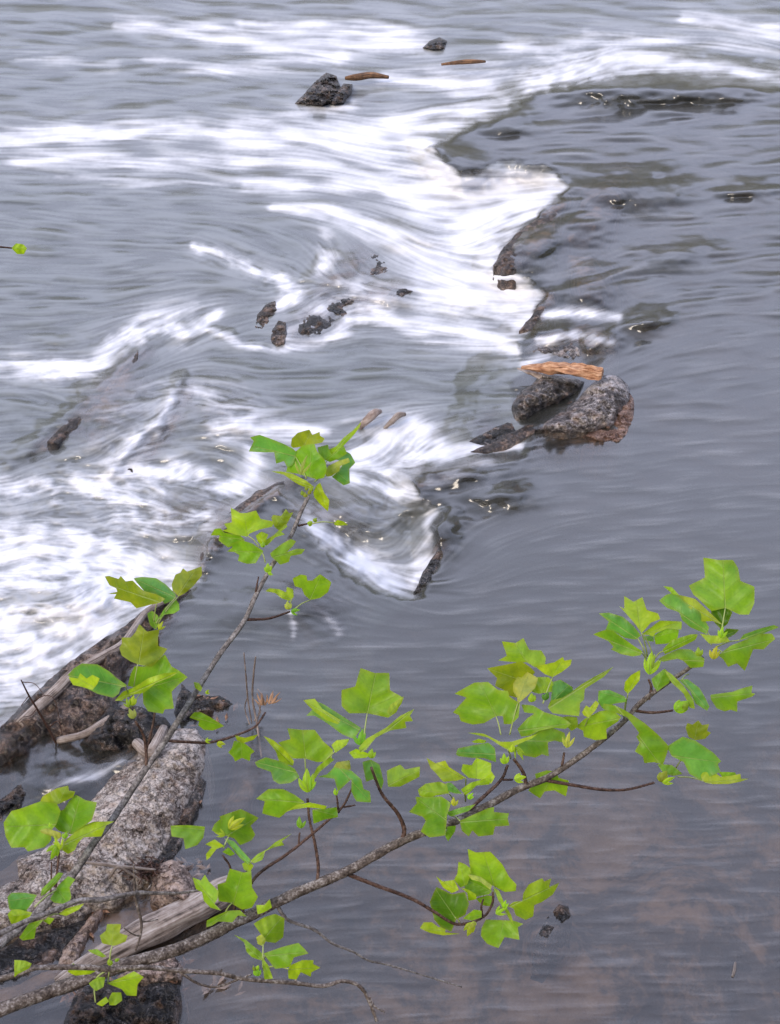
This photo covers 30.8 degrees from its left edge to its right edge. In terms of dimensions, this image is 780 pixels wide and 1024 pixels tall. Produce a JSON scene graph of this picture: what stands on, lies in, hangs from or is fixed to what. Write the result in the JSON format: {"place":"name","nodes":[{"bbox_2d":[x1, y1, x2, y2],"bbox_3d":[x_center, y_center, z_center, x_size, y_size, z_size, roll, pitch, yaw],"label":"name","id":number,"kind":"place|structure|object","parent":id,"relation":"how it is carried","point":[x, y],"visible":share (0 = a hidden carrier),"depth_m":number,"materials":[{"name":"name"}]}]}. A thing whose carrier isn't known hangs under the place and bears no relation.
{"place":"outdoors","nodes":[
{"label":"outdoors","id":0,"kind":"place"},
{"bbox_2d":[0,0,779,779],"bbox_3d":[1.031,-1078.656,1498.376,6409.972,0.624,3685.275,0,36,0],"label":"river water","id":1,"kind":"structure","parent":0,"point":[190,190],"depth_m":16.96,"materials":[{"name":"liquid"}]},
{"bbox_2d":[60,977,113,1001],"bbox_3d":[-1.866,3.156,9.337,0.608,0.167,0.320,0,36,0],"label":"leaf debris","id":2,"kind":"object","parent":1,"relation":"on","point":[70,997],"visible":0.15,"depth_m":9.35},
{"bbox_2d":[54,875,230,981],"bbox_3d":[-1.592,2.825,9.574,1.420,0.211,0.223,-22,41,-27],"label":"driftwood log","id":3,"kind":"object","parent":1,"relation":"on","point":[177,917],"visible":0.59,"depth_m":9.53,"materials":[{"name":"grey wood"}]},
{"bbox_2d":[169,956,195,991],"bbox_3d":[-1.484,3.082,9.425,0.394,0.172,0.320,0,36,0],"label":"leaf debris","id":4,"kind":"object","parent":1,"relation":"on","point":[184,961],"visible":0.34,"depth_m":9.51,"materials":[{"name":"grey plant"}]},
{"bbox_2d":[175,857,210,879],"bbox_3d":[-1.429,2.552,10.154,0.295,0.149,0.276,-7,37,-9],"label":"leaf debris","id":5,"kind":"object","parent":1,"relation":"on","point":[196,874],"visible":0.63,"depth_m":10.13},
{"bbox_2d":[202,975,244,995],"bbox_3d":[-1.097,3.133,9.358,0.305,0.150,0.223,0,36,0],"label":"leaf debris","id":6,"kind":"object","parent":1,"relation":"on","point":[214,983],"visible":0.73,"depth_m":9.35,"materials":[{"name":"plant"}]},
{"bbox_2d":[345,72,388,80],"bbox_3d":[-0.387,-7.419,24.148,0.763,0.152,0.184,-5,36,-7],"label":"stick","id":7,"kind":"object","parent":1,"relation":"on","point":[363,76],"visible":1,"depth_m":24.11,"materials":[{"name":"brown wood"}]},
{"bbox_2d":[358,408,381,429],"bbox_3d":[-0.201,-1.011,15.420,0.313,0.224,0.150,-21,41,-27],"label":"stick","id":8,"kind":"object","parent":1,"relation":"on","point":[370,416],"visible":0.94,"depth_m":15.34,"materials":[{"name":"brown wood"}]},
{"bbox_2d":[383,412,405,428],"bbox_3d":[0.059,-0.991,15.415,0.264,0.188,0.096,-13,38,-17],"label":"stick","id":9,"kind":"object","parent":1,"relation":"on","point":[395,418],"visible":1,"depth_m":15.37,"materials":[{"name":"brown wood"}]},
{"bbox_2d":[441,59,485,65],"bbox_3d":[1.275,-7.746,24.408,0.782,0.118,0.152,-4,36,-6],"label":"stick","id":10,"kind":"object","parent":1,"relation":"on","point":[467,61],"visible":1,"depth_m":24.38,"materials":[{"name":"brown wood"}]},
{"bbox_2d":[731,962,735,977],"bbox_3d":[2.289,3.038,9.416,0.022,0.029,0.125,12,38,16],"label":"floating twig","id":11,"kind":"object","parent":1,"relation":"on","point":[733,970],"visible":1,"depth_m":9.40,"materials":[{"name":"wood"}]},
{"bbox_2d":[0,168,779,1023],"bbox_3d":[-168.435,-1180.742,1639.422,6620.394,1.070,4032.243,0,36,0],"label":"river bed","id":12,"kind":"object","parent":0,"point":[668,896],"visible":0.16,"depth_m":11.01,"materials":[{"name":"grey liquid"}]},
{"bbox_2d":[0,782,31,870],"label":"ledge rock","id":13,"kind":"object","parent":12,"relation":"on","point":[17,797],"visible":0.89,"depth_m":10.61,"materials":[{"name":"grey stone"}]},
{"bbox_2d":[0,920,86,1023],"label":"ledge rock","id":14,"kind":"object","parent":12,"relation":"on","point":[45,947],"visible":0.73,"depth_m":9.53,"materials":[{"name":"grey stone"}]},
{"bbox_2d":[58,909,103,1007],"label":"ledge rock","id":15,"kind":"object","parent":12,"relation":"on","point":[74,949],"visible":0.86,"depth_m":9.59,"materials":[{"name":"beige stone"}]},
{"bbox_2d":[79,910,109,936],"bbox_3d":[-2.075,2.881,9.714,0.198,0.163,0.533,13,38,18],"label":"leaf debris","id":16,"kind":"object","parent":12,"relation":"on","point":[105,912],"visible":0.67,"depth_m":9.77,"materials":[{"name":"brown plant"}]},
{"bbox_2d":[47,351,142,450],"bbox_3d":[-3.235,-1.131,15.966,0.173,0.502,2.189,12,38,16],"label":"ledge rock","id":17,"kind":"object","parent":12,"relation":"on","point":[70,427],"visible":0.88,"depth_m":15.46,"materials":[{"name":"grey stone"}]},
{"bbox_2d":[0,590,190,799],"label":"ledge rock","id":18,"kind":"object","parent":12,"relation":"on","point":[31,755],"visible":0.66,"depth_m":11.24,"materials":[{"name":"stone"}]},
{"bbox_2d":[21,680,61,750],"bbox_3d":[-2.628,1.597,10.816,0.267,0.905,0.287,0,36,0],"label":"dead twig","id":19,"kind":"object","parent":18,"relation":"on","point":[46,725],"visible":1,"depth_m":10.77,"materials":[{"name":"brown wood"}]},
{"bbox_2d":[16,601,163,726],"bbox_3d":[-2.380,1.197,11.730,0.198,0.149,1.863,20,40,25],"label":"driftwood branch","id":20,"kind":"object","parent":18,"relation":"on","point":[58,687],"visible":0.7,"depth_m":11.50,"materials":[{"name":"wood"}]},
{"bbox_2d":[0,728,214,944],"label":"ledge rock","id":21,"kind":"object","parent":12,"relation":"on","point":[151,813],"visible":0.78,"depth_m":10.14,"materials":[{"name":"grey stone"}]},
{"bbox_2d":[85,856,172,884],"bbox_3d":[-1.828,2.479,9.906,0.628,0.283,0.377,0,36,0],"label":"twig pile","id":22,"kind":"object","parent":21,"relation":"on","point":[139,868],"visible":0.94,"depth_m":9.80,"materials":[{"name":"brown plant"}]},
{"bbox_2d":[132,724,167,758],"bbox_3d":[-1.786,1.759,10.806,0.312,0.124,0.253,-26,43,-31],"label":"dead branch","id":23,"kind":"object","parent":21,"relation":"on","point":[157,739],"visible":0.75,"depth_m":10.76,"materials":[{"name":"beige wood"}]},
{"bbox_2d":[64,981,186,1023],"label":"ledge rock","id":24,"kind":"object","parent":12,"relation":"on","point":[158,1003],"visible":0.81,"depth_m":9.08,"materials":[{"name":"black stone"}]},
{"bbox_2d":[80,705,170,791],"bbox_3d":[-2.058,1.867,11.234,0.582,0.697,0.560,20,40,25],"label":"ledge rock","id":25,"kind":"object","parent":12,"relation":"on","point":[108,749],"visible":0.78,"depth_m":11.05,"materials":[{"name":"grey stone"}]},
{"bbox_2d":[56,703,129,743],"bbox_3d":[-2.314,1.694,11.136,0.620,0.182,0.171,-17,39,-22],"label":"driftwood branch","id":26,"kind":"object","parent":25,"relation":"on","point":[87,732],"visible":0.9,"depth_m":11.05,"materials":[{"name":"beige wood"}]},
{"bbox_2d":[117,957,188,1022],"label":"ledge rock","id":27,"kind":"object","parent":12,"relation":"on","point":[151,976],"visible":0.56,"depth_m":9.31,"materials":[{"name":"beige stone"}]},
{"bbox_2d":[127,407,185,478],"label":"ledge rock","id":28,"kind":"object","parent":12,"relation":"on","point":[152,451],"visible":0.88,"depth_m":15.11,"materials":[{"name":"grey stone"}]},
{"bbox_2d":[150,859,207,954],"bbox_3d":[-1.492,2.762,10.000,0.380,0.702,0.431,0,36,0],"label":"square rock","id":29,"kind":"object","parent":12,"relation":"on","point":[177,875],"visible":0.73,"depth_m":9.81,"materials":[{"name":"beige stone"}]},
{"bbox_2d":[152,777,211,870],"bbox_3d":[-1.526,2.466,10.542,0.159,0.543,1.006,12,38,16],"label":"ledge rock","id":30,"kind":"object","parent":12,"relation":"on","point":[195,812],"visible":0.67,"depth_m":10.55,"materials":[{"name":"grey stone"}]},
{"bbox_2d":[174,684,237,754],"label":"shore rock","id":31,"kind":"object","parent":12,"relation":"on","point":[217,706],"visible":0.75,"depth_m":11.47,"materials":[{"name":"grey stone"}]},
{"bbox_2d":[188,692,241,729],"bbox_3d":[-1.518,1.579,11.500,0.579,0.160,0.462,17,39,22],"label":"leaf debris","id":32,"kind":"object","parent":12,"relation":"on","point":[235,706],"visible":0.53,"depth_m":11.47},
{"bbox_2d":[199,481,286,573],"bbox_3d":[-1.490,0.284,13.578,0.264,0.528,1.780,16,39,21],"label":"ledge rock","id":33,"kind":"object","parent":12,"relation":"on","point":[253,499],"visible":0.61,"depth_m":13.72,"materials":[{"name":"grey stone"}]},
{"bbox_2d":[243,653,261,756],"bbox_3d":[-1.038,1.455,11.016,0.136,0.906,0.378,-11,37,-15],"label":"dry weed","id":34,"kind":"object","parent":12,"relation":"on","point":[254,710],"visible":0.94,"depth_m":11.13,"materials":[{"name":"brown plant"}]},
{"bbox_2d":[255,301,276,328],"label":"rapids rock","id":35,"kind":"object","parent":12,"relation":"on","point":[266,312],"visible":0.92,"depth_m":17.50,"materials":[{"name":"grey stone"}]},
{"bbox_2d":[271,321,286,346],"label":"rapids rock","id":36,"kind":"object","parent":12,"relation":"on","point":[279,334],"visible":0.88,"depth_m":17.09,"materials":[{"name":"grey stone"}]},
{"bbox_2d":[295,73,352,106],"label":"outcrop","id":37,"kind":"object","parent":12,"relation":"on","point":[325,89],"visible":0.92,"depth_m":23.52,"materials":[{"name":"grey stone"}]},
{"bbox_2d":[292,294,388,346],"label":"rapids rock","id":38,"kind":"object","parent":12,"relation":"on","point":[311,326],"visible":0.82,"depth_m":17.50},
{"bbox_2d":[328,246,392,284],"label":"rapids rock","id":39,"kind":"object","parent":12,"relation":"on","point":[361,254],"visible":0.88,"depth_m":18.62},
{"bbox_2d":[386,285,412,305],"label":"rapids rock","id":40,"kind":"object","parent":12,"relation":"on","point":[400,292],"visible":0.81,"depth_m":17.81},
{"bbox_2d":[413,547,452,594],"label":"ledge rock","id":41,"kind":"object","parent":12,"relation":"on","point":[438,557],"visible":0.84,"depth_m":12.94,"materials":[{"name":"grey stone"}]},
{"bbox_2d":[423,37,446,49],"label":"rock","id":42,"kind":"object","parent":12,"relation":"on","point":[439,43],"visible":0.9,"depth_m":25.73,"materials":[{"name":"grey stone"}]},
{"bbox_2d":[469,422,515,460],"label":"ledge rock","id":43,"kind":"object","parent":12,"relation":"on","point":[496,433],"visible":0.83,"depth_m":14.85,"materials":[{"name":"grey stone"}]},
{"bbox_2d":[469,401,571,477],"bbox_3d":[1.512,-0.737,15.034,1.738,0.489,0.224,-28,45,-33],"label":"ledge rock","id":44,"kind":"object","parent":12,"relation":"on","point":[510,440],"visible":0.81,"depth_m":14.64,"materials":[{"name":"grey stone"}]},
{"bbox_2d":[493,209,560,290],"bbox_3d":[1.826,-3.404,18.597,0.416,0.558,2.071,16,39,21],"label":"ledge rock","id":45,"kind":"object","parent":12,"relation":"on","point":[506,264],"visible":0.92,"depth_m":18.05,"materials":[{"name":"grey stone"}]},
{"bbox_2d":[519,293,555,339],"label":"ledge rock","id":46,"kind":"object","parent":12,"relation":"on","point":[537,322],"visible":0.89,"depth_m":16.79,"materials":[{"name":"grey stone"}]},
{"bbox_2d":[511,373,583,420],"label":"boulder","id":47,"kind":"object","parent":12,"relation":"on","point":[545,390],"visible":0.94,"depth_m":15.13,"materials":[{"name":"grey stone"}]},
{"bbox_2d":[517,368,541,378],"bbox_3d":[1.583,-1.500,15.476,0.485,0.063,0.106,28,44,33],"label":"driftwood chip","id":48,"kind":"object","parent":47,"relation":"on","point":[537,375],"visible":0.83,"depth_m":15.46,"materials":[{"name":"beige wood"}]},
{"bbox_2d":[521,361,603,379],"bbox_3d":[1.856,-1.559,15.287,0.892,0.174,0.238,12,38,16],"label":"driftwood plank","id":49,"kind":"object","parent":47,"relation":"on","point":[589,372],"visible":1,"depth_m":15.22,"materials":[{"name":"orange wood"}]},
{"bbox_2d":[530,904,571,982],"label":"sunken rock","id":50,"kind":"object","parent":12,"relation":"on","point":[554,931],"visible":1,"depth_m":9.78,"materials":[{"name":"grey stone"}]},
{"bbox_2d":[533,333,617,359],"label":"ledge rock","id":51,"kind":"object","parent":12,"relation":"on","point":[548,349],"visible":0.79,"depth_m":16.14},
{"bbox_2d":[534,375,629,454],"bbox_3d":[2.170,-0.954,15.123,0.596,0.693,1.478,26,43,31],"label":"boulder","id":52,"kind":"object","parent":12,"relation":"on","point":[600,403],"visible":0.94,"depth_m":14.81,"materials":[{"name":"grey stone"}]},
{"bbox_2d":[580,393,633,453],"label":"rubble rock","id":53,"kind":"object","parent":12,"relation":"on","point":[622,422],"visible":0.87,"depth_m":14.74,"materials":[{"name":"stone"}]},
{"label":"river bank","id":54,"kind":"structure","parent":0,"visible":0},
{"bbox_2d":[0,243,26,253],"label":"tree branch","id":55,"kind":"object","parent":54,"relation":"on","point":[17,248],"visible":1,"depth_m":2.80,"materials":[{"name":"green plant"}]},
{"bbox_2d":[0,864,199,950],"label":"tree branch","id":56,"kind":"object","parent":54,"relation":"on","point":[19,904],"visible":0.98,"depth_m":2.34,"materials":[{"name":"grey plant"}]},
{"bbox_2d":[0,422,360,949],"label":"tree branch","id":57,"kind":"object","parent":54,"relation":"on","point":[156,678],"visible":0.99,"depth_m":2.72,"materials":[{"name":"green plant"}]},
{"bbox_2d":[0,899,384,1021],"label":"tree branch","id":58,"kind":"object","parent":54,"relation":"on","point":[270,928],"visible":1,"depth_m":2.18,"materials":[{"name":"green plant"}]},
{"bbox_2d":[0,558,777,1017],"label":"tree branch","id":59,"kind":"object","parent":54,"relation":"on","point":[720,590],"visible":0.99,"depth_m":2.61,"materials":[{"name":"green plant"}]}
]}

